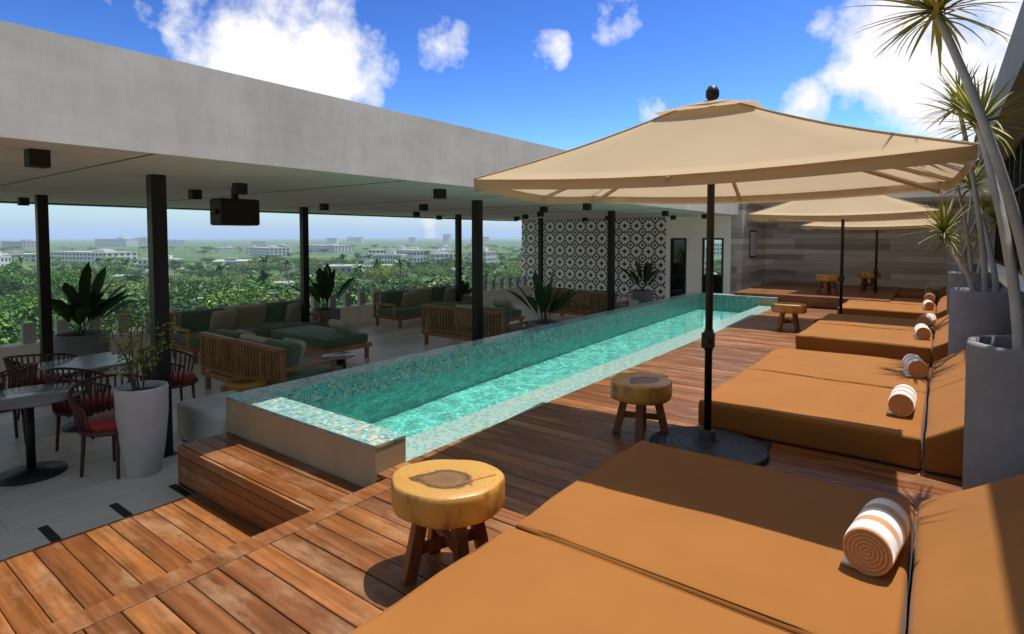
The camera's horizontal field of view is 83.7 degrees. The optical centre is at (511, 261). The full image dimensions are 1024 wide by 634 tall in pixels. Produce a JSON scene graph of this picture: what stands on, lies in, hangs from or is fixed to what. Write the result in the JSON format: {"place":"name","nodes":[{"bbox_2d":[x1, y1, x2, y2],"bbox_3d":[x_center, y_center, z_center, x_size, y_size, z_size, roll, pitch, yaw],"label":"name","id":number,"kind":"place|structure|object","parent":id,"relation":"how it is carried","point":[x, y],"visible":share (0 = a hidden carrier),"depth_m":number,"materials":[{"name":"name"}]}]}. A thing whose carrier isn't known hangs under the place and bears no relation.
{"place":"outdoors","nodes":[
{"label":"outdoors","id":0,"kind":"place"},
{"bbox_2d":[2,251,36,261],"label":"city building","id":1,"kind":"structure","parent":0,"point":[29,257],"depth_m":635.28,"materials":[{"name":"grey"}]},
{"bbox_2d":[50,249,137,264],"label":"city building","id":2,"kind":"structure","parent":0,"point":[79,256],"depth_m":578.89,"materials":[{"name":"grey concrete"}]},
{"bbox_2d":[249,246,289,256],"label":"city building","id":3,"kind":"structure","parent":0,"point":[268,250],"depth_m":806.51,"materials":[{"name":"grey"}]},
{"bbox_2d":[0,298,582,560],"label":"lounge floor","id":4,"kind":"structure","parent":0,"point":[69,501],"depth_m":5.25,"materials":[{"name":"stone"}]},
{"bbox_2d":[0,362,38,444],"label":"slat chair","id":5,"kind":"object","parent":4,"relation":"on","point":[31,374],"visible":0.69,"depth_m":5.92,"materials":[{"name":"red wood"}]},
{"bbox_2d":[3,353,77,420],"bbox_3d":[-5.536,1.441,6.746,0.665,0.834,0.686,2,3,32],"label":"slat chair","id":6,"kind":"object","parent":4,"relation":"on","point":[11,363],"visible":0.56,"depth_m":6.51,"materials":[{"name":"red wood"}]},
{"bbox_2d":[0,383,84,486],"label":"cafe table","id":7,"kind":"object","parent":4,"relation":"on","point":[27,399],"visible":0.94,"depth_m":5.14,"materials":[{"name":"stone"}]},
{"bbox_2d":[43,367,114,451],"bbox_3d":[-4.350,1.481,5.840,0.686,0.834,0.665,1,3,17],"label":"slat chair","id":8,"kind":"object","parent":4,"relation":"on","point":[61,408],"visible":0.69,"depth_m":5.73,"materials":[{"name":"red wood"}]},
{"bbox_2d":[33,261,135,376],"bbox_3d":[-6.786,0.864,9.165,1.697,1.775,1.292,4,5,60],"label":"planter","id":9,"kind":"object","parent":4,"relation":"on","point":[83,304],"visible":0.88,"depth_m":8.95,"materials":[{"name":"concrete"}]},
{"bbox_2d":[28,352,145,432],"bbox_3d":[-4.835,1.502,6.533,0.840,0.730,0.840,1,3,29],"label":"cafe table","id":10,"kind":"object","parent":4,"relation":"on","point":[100,361],"visible":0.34,"depth_m":6.43,"materials":[{"name":"stone"}]},
{"bbox_2d":[67,373,150,479],"bbox_3d":[-3.669,1.506,5.270,0.665,0.834,0.686,0,3,7],"label":"slat chair","id":11,"kind":"object","parent":4,"relation":"on","point":[102,424],"visible":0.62,"depth_m":5.12,"materials":[{"name":"red wood"}]},
{"bbox_2d":[0,493,263,633],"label":"platform","id":12,"kind":"structure","parent":4,"relation":"on","point":[46,584],"depth_m":3.75,"materials":[{"name":"brown wood"}]},
{"bbox_2d":[98,307,180,477],"bbox_3d":[-3.360,1.158,5.117,0.713,1.540,0.540,2,3,37],"label":"planter tree","id":13,"kind":"object","parent":4,"relation":"on","point":[141,412],"visible":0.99,"depth_m":5.07,"materials":[{"name":"grey plant"}]},
{"bbox_2d":[138,348,198,400],"bbox_3d":[-4.061,1.438,6.810,0.686,0.834,0.665,2,3,37],"label":"slat chair","id":14,"kind":"object","parent":4,"relation":"on","point":[180,379],"visible":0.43,"depth_m":6.79,"materials":[{"name":"red wood"}]},
{"bbox_2d":[177,390,237,442],"bbox_3d":[-2.965,1.681,5.982,1.000,0.420,0.620,2,3,37],"label":"ottoman","id":15,"kind":"object","parent":4,"relation":"on","point":[199,418],"visible":0.48,"depth_m":5.81,"materials":[{"name":"fabric"}]},
{"bbox_2d":[220,376,269,391],"bbox_3d":[-3.253,1.649,6.967,0.540,0.407,0.507,0,3,7],"label":"coffee table","id":16,"kind":"object","parent":4,"relation":"on","point":[240,384],"visible":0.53,"depth_m":6.86,"materials":[{"name":"brown wood"}]},
{"bbox_2d":[170,300,321,363],"bbox_3d":[-4.977,1.256,10.953,0.955,0.835,2.600,2,3,37],"label":"sofa","id":17,"kind":"object","parent":4,"relation":"on","point":[262,319],"visible":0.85,"depth_m":10.63,"materials":[{"name":"green wood"}]},
{"bbox_2d":[0,276,531,374],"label":"parapet wall","id":18,"kind":"structure","parent":4,"relation":"on","point":[361,311],"depth_m":11.62,"materials":[{"name":"grey concrete"}]},
{"bbox_2d":[177,432,362,530],"bbox_3d":[-1.867,1.772,4.421,2.198,0.369,0.428,2,3,37],"label":"step box","id":19,"kind":"object","parent":4,"relation":"on","point":[261,487],"visible":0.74,"depth_m":4.34,"materials":[{"name":"brown wood"}]},
{"bbox_2d":[199,329,343,388],"bbox_3d":[-3.289,1.392,7.834,2.100,0.835,0.955,2,3,37],"label":"sofa","id":20,"kind":"object","parent":4,"relation":"on","point":[226,354],"visible":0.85,"depth_m":7.42,"materials":[{"name":"brown wood"}]},
{"bbox_2d":[270,319,371,357],"bbox_3d":[-3.526,1.354,10.427,1.900,0.684,0.900,2,3,37],"label":"chaise","id":21,"kind":"object","parent":4,"relation":"on","point":[340,336],"visible":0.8,"depth_m":10.04,"materials":[{"name":"green fabric"}]},
{"bbox_2d":[289,263,355,327],"bbox_3d":[-4.245,0.804,12.822,1.204,1.575,1.310,1,3,14],"label":"planter","id":22,"kind":"object","parent":4,"relation":"on","point":[323,288],"visible":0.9,"depth_m":12.45,"materials":[{"name":"concrete"}]},
{"bbox_2d":[34,174,614,457],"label":"columns","id":23,"kind":"structure","parent":4,"relation":"on","point":[157,237],"depth_m":8.17,"materials":[{"name":"black metal"}]},
{"bbox_2d":[0,20,738,220],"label":"roof slab","id":24,"kind":"structure","parent":23,"relation":"on","point":[83,122],"depth_m":5.09,"materials":[{"name":"concrete"}]},
{"bbox_2d":[210,188,259,225],"bbox_3d":[-3.371,-0.674,6.963,0.308,0.460,0.540,2,3,37],"label":"speaker","id":25,"kind":"object","parent":24,"relation":"attached to","point":[234,210],"visible":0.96,"depth_m":6.83},
{"bbox_2d":[322,352,354,368],"bbox_3d":[-2.640,1.592,8.704,0.480,0.360,0.480,2,3,37],"label":"coffee table","id":26,"kind":"object","parent":4,"relation":"on","point":[340,357],"visible":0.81,"depth_m":8.64,"materials":[{"name":"stone"}]},
{"bbox_2d":[373,285,470,328],"bbox_3d":[-2.209,1.095,14.623,0.955,0.835,2.600,2,3,37],"label":"sofa","id":27,"kind":"object","parent":4,"relation":"on","point":[401,305],"visible":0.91,"depth_m":14.04,"materials":[{"name":"green fabric"}]},
{"bbox_2d":[454,280,471,304],"bbox_3d":[-1.313,0.951,16.407,0.723,0.969,0.715,-1,3,-19],"label":"planter","id":28,"kind":"object","parent":4,"relation":"on","point":[466,290],"visible":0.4,"depth_m":16.23,"materials":[{"name":"concrete"}]},
{"bbox_2d":[421,302,528,344],"bbox_3d":[-0.691,1.245,11.195,2.100,0.835,0.955,2,3,37],"label":"sofa","id":29,"kind":"object","parent":4,"relation":"on","point":[450,321],"visible":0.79,"depth_m":10.89,"materials":[{"name":"brown wood"}]},
{"bbox_2d":[465,299,524,325],"bbox_3d":[-0.719,1.206,13.817,1.900,0.684,0.900,2,3,37],"label":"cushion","id":30,"kind":"object","parent":29,"relation":"on","point":[516,314],"visible":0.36,"depth_m":13.46,"materials":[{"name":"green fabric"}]},
{"bbox_2d":[225,292,778,487],"bbox_3d":[1.923,1.709,9.565,2.106,1.350,12.346,2,3,37],"label":"pool shell","id":31,"kind":"object","parent":4,"relation":"on","point":[290,419],"visible":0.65,"depth_m":5.59,"materials":[{"name":"tile"}]},
{"bbox_2d":[317,303,756,436],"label":"pool water","id":32,"kind":"structure","parent":31,"relation":"in","point":[411,408],"depth_m":6.91,"materials":[{"name":"teal liquid"}]},
{"bbox_2d":[507,267,581,328],"bbox_3d":[0.611,0.880,10.826,1.527,1.597,1.163,2,3,31],"label":"planter","id":33,"kind":"object","parent":4,"relation":"on","point":[543,294],"visible":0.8,"depth_m":10.80,"materials":[{"name":"concrete"}]},
{"bbox_2d":[543,287,628,318],"bbox_3d":[1.897,1.095,14.625,2.100,0.835,0.955,2,3,37],"label":"sofa","id":34,"kind":"object","parent":4,"relation":"on","point":[588,302],"visible":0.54,"depth_m":14.17,"materials":[{"name":"brown wood"}]},
{"bbox_2d":[619,256,658,303],"bbox_3d":[3.756,0.617,17.091,1.310,1.575,1.204,1,3,18],"label":"planter","id":35,"kind":"object","parent":4,"relation":"on","point":[642,295],"visible":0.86,"depth_m":17.02,"materials":[{"name":"concrete"}]},
{"bbox_2d":[730,165,995,297],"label":"wall","id":36,"kind":"structure","parent":4,"relation":"on","point":[766,252],"depth_m":16.14,"materials":[{"name":"grey wood"}]},
{"bbox_2d":[976,0,1023,312],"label":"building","id":37,"kind":"structure","parent":36,"relation":"attached to","point":[1012,65],"depth_m":8.47,"materials":[{"name":"concrete"}]},
{"bbox_2d":[0,238,720,318],"bbox_3d":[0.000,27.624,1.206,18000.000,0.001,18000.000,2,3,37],"label":"city ground","id":38,"kind":"structure","parent":0,"point":[180,251],"depth_m":1506.73,"materials":[{"name":"green plant"}]},
{"bbox_2d":[0,269,26,294],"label":"city tree","id":39,"kind":"object","parent":38,"relation":"on","point":[4,275],"visible":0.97,"depth_m":202.57,"materials":[{"name":"green plant"}]},
{"bbox_2d":[0,300,27,320],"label":"city tree","id":40,"kind":"object","parent":38,"relation":"on","point":[7,310],"visible":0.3,"depth_m":142.27,"materials":[{"name":"green plant"}]},
{"bbox_2d":[2,261,28,275],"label":"city tree","id":41,"kind":"object","parent":38,"relation":"on","point":[15,267],"visible":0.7,"depth_m":313.64,"materials":[{"name":"green plant"}]},
{"bbox_2d":[0,282,30,296],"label":"city tree","id":42,"kind":"object","parent":38,"relation":"on","point":[12,287],"visible":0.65,"depth_m":205.96,"materials":[{"name":"green plant"}]},
{"bbox_2d":[2,240,35,246],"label":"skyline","id":43,"kind":"structure","parent":38,"relation":"on","point":[26,243],"depth_m":1613.80,"materials":[{"name":"grey"}]},
{"bbox_2d":[0,286,37,307],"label":"city tree","id":44,"kind":"object","parent":38,"relation":"on","point":[18,293],"visible":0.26,"depth_m":174.31,"materials":[{"name":"green plant"}]},
{"bbox_2d":[1,326,39,343],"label":"city tree","id":45,"kind":"object","parent":38,"relation":"on","point":[16,335],"visible":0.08,"depth_m":75.46,"materials":[{"name":"green plant"}]},
{"bbox_2d":[0,304,54,344],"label":"city tree","id":46,"kind":"object","parent":38,"relation":"on","point":[6,328],"visible":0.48,"depth_m":83.67,"materials":[{"name":"green plant"}]},
{"bbox_2d":[1,293,56,308],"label":"city tree","id":47,"kind":"object","parent":38,"relation":"on","point":[23,300],"visible":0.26,"depth_m":146.91,"materials":[{"name":"green plant"}]},
{"bbox_2d":[31,270,105,296],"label":"city tree","id":48,"kind":"object","parent":38,"relation":"on","point":[55,290],"visible":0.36,"depth_m":172.31,"materials":[{"name":"green plant"}]},
{"bbox_2d":[62,263,96,274],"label":"city tree","id":49,"kind":"object","parent":38,"relation":"on","point":[77,267],"visible":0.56,"depth_m":309.16,"materials":[{"name":"green plant"}]},
{"bbox_2d":[53,314,113,331],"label":"city tree","id":50,"kind":"object","parent":38,"relation":"on","point":[75,327],"visible":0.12,"depth_m":118.00,"materials":[{"name":"green plant"}]},
{"bbox_2d":[95,237,137,245],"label":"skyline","id":51,"kind":"structure","parent":38,"relation":"on","point":[121,241],"depth_m":1710.02,"materials":[{"name":"grey"}]},
{"bbox_2d":[101,287,137,328],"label":"palm tree","id":52,"kind":"object","parent":38,"relation":"on","point":[129,291],"visible":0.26,"depth_m":113.38,"materials":[{"name":"green plant"}]},
{"bbox_2d":[110,280,148,293],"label":"city tree","id":53,"kind":"object","parent":38,"relation":"on","point":[128,282],"visible":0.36,"depth_m":192.78,"materials":[{"name":"green plant"}]},
{"bbox_2d":[123,269,148,283],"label":"city tree","id":54,"kind":"object","parent":38,"relation":"on","point":[135,276],"visible":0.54,"depth_m":245.27,"materials":[{"name":"green plant"}]},
{"bbox_2d":[101,285,194,325],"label":"city tree","id":55,"kind":"object","parent":38,"relation":"on","point":[140,307],"visible":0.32,"depth_m":116.50,"materials":[{"name":"green plant"}]},
{"bbox_2d":[138,255,183,269],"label":"lowrise building","id":56,"kind":"structure","parent":38,"relation":"on","point":[142,262],"depth_m":484.20,"materials":[{"name":"grey"}]},
{"bbox_2d":[137,278,211,302],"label":"city tree","id":57,"kind":"object","parent":38,"relation":"on","point":[197,286],"visible":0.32,"depth_m":166.60,"materials":[{"name":"green plant"}]},
{"bbox_2d":[145,285,223,310],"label":"city tree","id":58,"kind":"object","parent":38,"relation":"on","point":[191,291],"visible":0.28,"depth_m":141.10,"materials":[{"name":"green plant"}]},
{"bbox_2d":[195,281,243,294],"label":"city tree","id":59,"kind":"object","parent":38,"relation":"on","point":[217,288],"visible":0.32,"depth_m":180.10,"materials":[{"name":"green plant"}]},
{"bbox_2d":[210,262,230,277],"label":"palm tree","id":60,"kind":"object","parent":38,"relation":"on","point":[221,267],"visible":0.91,"depth_m":250.00,"materials":[{"name":"green plant"}]},
{"bbox_2d":[192,296,249,308],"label":"city tree","id":61,"kind":"object","parent":38,"relation":"on","point":[213,304],"visible":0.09,"depth_m":125.08,"materials":[{"name":"green plant"}]},
{"bbox_2d":[214,246,236,251],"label":"lowrise building","id":62,"kind":"structure","parent":38,"relation":"on","point":[226,249],"depth_m":1050.28,"materials":[{"name":"grey"}]},
{"bbox_2d":[195,286,266,305],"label":"city tree","id":63,"kind":"object","parent":38,"relation":"on","point":[246,295],"visible":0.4,"depth_m":130.67,"materials":[{"name":"green plant"}]},
{"bbox_2d":[212,257,252,271],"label":"city building","id":64,"kind":"structure","parent":38,"relation":"on","point":[231,260],"depth_m":450.53,"materials":[{"name":"grey"}]},
{"bbox_2d":[197,285,269,305],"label":"city tree","id":65,"kind":"object","parent":38,"relation":"on","point":[226,298],"visible":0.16,"depth_m":134.48,"materials":[{"name":"green plant"}]},
{"bbox_2d":[223,283,284,296],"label":"city tree","id":66,"kind":"object","parent":38,"relation":"on","point":[266,287],"visible":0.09,"depth_m":144.24,"materials":[{"name":"green plant"}]},
{"bbox_2d":[250,270,276,281],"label":"tree","id":67,"kind":"object","parent":38,"relation":"on","point":[263,275],"visible":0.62,"depth_m":186.97,"materials":[{"name":"green plant"}]},
{"bbox_2d":[240,289,300,303],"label":"city tree","id":68,"kind":"object","parent":38,"relation":"on","point":[285,294],"visible":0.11,"depth_m":133.71,"materials":[{"name":"green plant"}]},
{"bbox_2d":[249,292,332,303],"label":"city tree","id":69,"kind":"object","parent":38,"relation":"on","point":[273,297],"visible":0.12,"depth_m":131.18,"materials":[{"name":"green plant"}]},
{"bbox_2d":[287,274,354,293],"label":"city tree","id":70,"kind":"object","parent":38,"relation":"on","point":[297,277],"visible":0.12,"depth_m":161.78,"materials":[{"name":"green plant"}]},
{"bbox_2d":[309,244,351,252],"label":"city building","id":71,"kind":"structure","parent":38,"relation":"on","point":[335,248],"depth_m":1018.98,"materials":[{"name":"grey"}]},
{"bbox_2d":[295,292,370,308],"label":"city tree","id":72,"kind":"object","parent":38,"relation":"on","point":[341,301],"visible":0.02,"depth_m":66.17,"materials":[{"name":"green plant"}]},
{"bbox_2d":[309,277,372,299],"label":"city tree","id":73,"kind":"object","parent":38,"relation":"on","point":[352,289],"visible":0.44,"depth_m":148.79,"materials":[{"name":"green plant"}]},
{"bbox_2d":[322,261,393,278],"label":"city building","id":74,"kind":"structure","parent":38,"relation":"on","point":[346,268],"depth_m":374.60,"materials":[{"name":"grey"}]},
{"bbox_2d":[363,267,399,287],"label":"city tree","id":75,"kind":"object","parent":38,"relation":"on","point":[387,273],"visible":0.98,"depth_m":250.09,"materials":[{"name":"green plant"}]},
{"bbox_2d":[359,251,406,263],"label":"lowrise building","id":76,"kind":"structure","parent":38,"relation":"on","point":[388,256],"depth_m":479.04,"materials":[{"name":"grey"}]},
{"bbox_2d":[357,278,420,302],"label":"city tree","id":77,"kind":"object","parent":38,"relation":"on","point":[401,284],"visible":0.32,"depth_m":155.86,"materials":[{"name":"green plant"}]},
{"bbox_2d":[368,247,432,253],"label":"city building","id":78,"kind":"structure","parent":38,"relation":"on","point":[376,251],"depth_m":678.84,"materials":[{"name":"grey"}]},
{"bbox_2d":[383,245,428,268],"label":"lowrise building","id":79,"kind":"structure","parent":38,"relation":"on","point":[416,255],"depth_m":500.03,"materials":[{"name":"grey concrete"}]},
{"bbox_2d":[413,268,443,276],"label":"city tree","id":80,"kind":"object","parent":38,"relation":"on","point":[421,272],"visible":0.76,"depth_m":296.20,"materials":[{"name":"green plant"}]},
{"bbox_2d":[429,250,454,264],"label":"city building","id":81,"kind":"structure","parent":38,"relation":"on","point":[438,255],"depth_m":527.75,"materials":[{"name":"grey"}]},
{"bbox_2d":[428,272,513,288],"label":"city tree","id":82,"kind":"object","parent":38,"relation":"on","point":[467,277],"visible":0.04,"depth_m":120.23,"materials":[{"name":"green plant"}]},
{"bbox_2d":[468,248,495,270],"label":"city building","id":83,"kind":"structure","parent":0,"point":[489,256],"depth_m":445.14,"materials":[{"name":"grey"}]},
{"bbox_2d":[29,304,962,633],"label":"deck boards","id":84,"kind":"object","parent":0,"point":[335,566],"visible":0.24,"depth_m":3.36,"materials":[{"name":"brown wood"}]},
{"bbox_2d":[391,459,504,584],"bbox_3d":[-0.326,1.295,2.829,0.564,0.479,0.485,1,3,17],"label":"stool","id":85,"kind":"object","parent":84,"relation":"on","point":[438,499],"visible":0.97,"depth_m":2.71,"materials":[{"name":"brown wood"}]},
{"bbox_2d":[610,372,671,443],"bbox_3d":[1.081,1.211,4.750,0.540,0.479,0.507,-1,3,-28],"label":"stool","id":86,"kind":"object","parent":84,"relation":"on","point":[640,390],"visible":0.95,"depth_m":4.61,"materials":[{"name":"brown wood"}]},
{"bbox_2d":[348,441,1023,633],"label":"daybed","id":87,"kind":"object","parent":84,"relation":"on","point":[642,537],"visible":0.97,"depth_m":2.40,"materials":[{"name":"fabric"}]},
{"bbox_2d":[840,497,909,576],"bbox_3d":[1.609,1.200,2.520,0.194,0.202,0.398,2,3,44],"label":"towel","id":88,"kind":"object","parent":87,"relation":"on","point":[876,535],"visible":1,"depth_m":2.41,"materials":[{"name":"white fabric"}]},
{"bbox_2d":[473,85,979,466],"bbox_3d":[1.514,0.064,4.375,2.962,2.790,2.112,2,3,33],"label":"umbrella","id":89,"kind":"object","parent":84,"relation":"on","point":[712,151],"visible":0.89,"depth_m":3.96,"materials":[{"name":"fabric"}]},
{"bbox_2d":[771,302,806,331],"bbox_3d":[4.906,0.976,10.139,0.570,0.479,0.474,1,3,27],"label":"stool","id":90,"kind":"object","parent":84,"relation":"on","point":[793,309],"visible":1,"depth_m":9.98,"materials":[{"name":"brown wood"}]},
{"bbox_2d":[734,282,901,308],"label":"platform","id":91,"kind":"structure","parent":84,"relation":"on","point":[804,293],"depth_m":13.98,"materials":[{"name":"brown wood"}]},
{"bbox_2d":[815,274,838,294],"bbox_3d":[7.623,0.545,13.818,0.564,0.479,0.485,0,3,-3],"label":"stool","id":92,"kind":"object","parent":91,"relation":"on","point":[828,279],"visible":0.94,"depth_m":13.69,"materials":[{"name":"brown wood"}]},
{"bbox_2d":[858,272,880,290],"bbox_3d":[9.221,0.504,14.750,0.540,0.479,0.507,-2,3,-43],"label":"stool","id":93,"kind":"object","parent":91,"relation":"on","point":[865,277],"visible":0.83,"depth_m":14.65,"materials":[{"name":"brown wood"}]},
{"bbox_2d":[801,218,954,292],"bbox_3d":[8.952,-0.260,14.042,2.963,2.595,2.112,2,3,40],"label":"umbrella","id":94,"kind":"object","parent":91,"relation":"on","point":[888,225],"visible":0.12,"depth_m":13.44,"materials":[{"name":"fabric"}]},
{"bbox_2d":[747,195,938,322],"bbox_3d":[6.249,-0.217,10.819,2.962,2.790,2.112,2,3,35],"label":"umbrella","id":95,"kind":"object","parent":84,"relation":"on","point":[870,208],"visible":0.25,"depth_m":10.23,"materials":[{"name":"fabric"}]},
{"bbox_2d":[698,335,1009,477],"bbox_3d":[3.395,1.090,5.455,2.252,0.654,3.002,2,3,37],"label":"daybed","id":96,"kind":"object","parent":84,"relation":"on","point":[830,402],"visible":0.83,"depth_m":4.75,"materials":[{"name":"fabric"}]},
{"bbox_2d":[887,384,916,416],"bbox_3d":[3.156,1.115,4.621,0.180,0.188,0.390,2,3,38],"label":"towel","id":97,"kind":"object","parent":96,"relation":"on","point":[902,400],"visible":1,"depth_m":4.49,"materials":[{"name":"white fabric"}]},
{"bbox_2d":[901,354,927,377],"bbox_3d":[4.117,1.062,5.846,0.180,0.188,0.378,1,3,27],"label":"towel","id":98,"kind":"object","parent":96,"relation":"on","point":[915,366],"visible":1,"depth_m":5.70,"materials":[{"name":"fabric"}]},
{"bbox_2d":[795,313,948,364],"bbox_3d":[5.857,0.946,8.714,2.252,0.656,3.001,2,3,37],"label":"daybed","id":99,"kind":"object","parent":84,"relation":"on","point":[886,337],"visible":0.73,"depth_m":8.06,"materials":[{"name":"fabric"}]},
{"bbox_2d":[913,323,930,339],"bbox_3d":[5.709,0.970,7.955,0.179,0.186,0.449,2,3,32],"label":"towel","id":100,"kind":"object","parent":99,"relation":"on","point":[922,331],"visible":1,"depth_m":7.78,"materials":[{"name":"fabric"}]},
{"bbox_2d":[917,313,936,325],"bbox_3d":[6.588,0.922,9.080,0.432,0.185,0.177,-2,3,-41],"label":"towel","id":101,"kind":"object","parent":99,"relation":"on","point":[928,319],"visible":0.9,"depth_m":8.96,"materials":[{"name":"fabric"}]},
{"bbox_2d":[837,295,946,323],"bbox_3d":[8.294,0.807,11.947,2.260,0.653,3.005,2,3,37],"label":"daybed","id":102,"kind":"object","parent":84,"relation":"on","point":[906,308],"visible":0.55,"depth_m":11.29,"materials":[{"name":"fabric"}]},
{"bbox_2d":[897,286,945,303],"bbox_3d":[10.761,0.664,15.220,2.252,0.654,3.004,2,3,37],"label":"daybed","id":103,"kind":"object","parent":84,"relation":"on","point":[913,293],"visible":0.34,"depth_m":14.21,"materials":[{"name":"fabric"}]},
{"bbox_2d":[838,0,1023,489],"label":"planter palm","id":104,"kind":"object","parent":84,"relation":"on","point":[993,447],"visible":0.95,"depth_m":3.28,"materials":[{"name":"concrete"}]},
{"bbox_2d":[917,179,1008,314],"bbox_3d":[7.517,-0.302,9.451,1.539,3.078,2.074,2,3,37],"label":"planter palm","id":105,"kind":"object","parent":84,"relation":"on","point":[956,279],"visible":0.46,"depth_m":9.58,"materials":[{"name":"plant"}]},
{"bbox_2d":[909,64,1023,355],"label":"planter palm","id":106,"kind":"object","parent":84,"relation":"on","point":[984,310],"visible":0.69,"depth_m":6.38,"materials":[{"name":"plant"}]},
{"bbox_2d":[946,165,995,294],"bbox_3d":[10.472,-0.698,12.886,1.083,3.570,1.615,2,3,38],"label":"planter palm","id":107,"kind":"object","parent":84,"relation":"on","point":[954,266],"visible":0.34,"depth_m":12.92,"materials":[{"name":"plant"}]},
{"bbox_2d":[0,0,1022,238],"label":"sky","id":108,"kind":"structure","parent":0,"point":[561,74],"materials":[{"name":"blue"}]},
{"bbox_2d":[522,216,730,300],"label":"wall","id":109,"kind":"structure","parent":0,"point":[575,252],"depth_m":17.90,"materials":[{"name":"white tile"}]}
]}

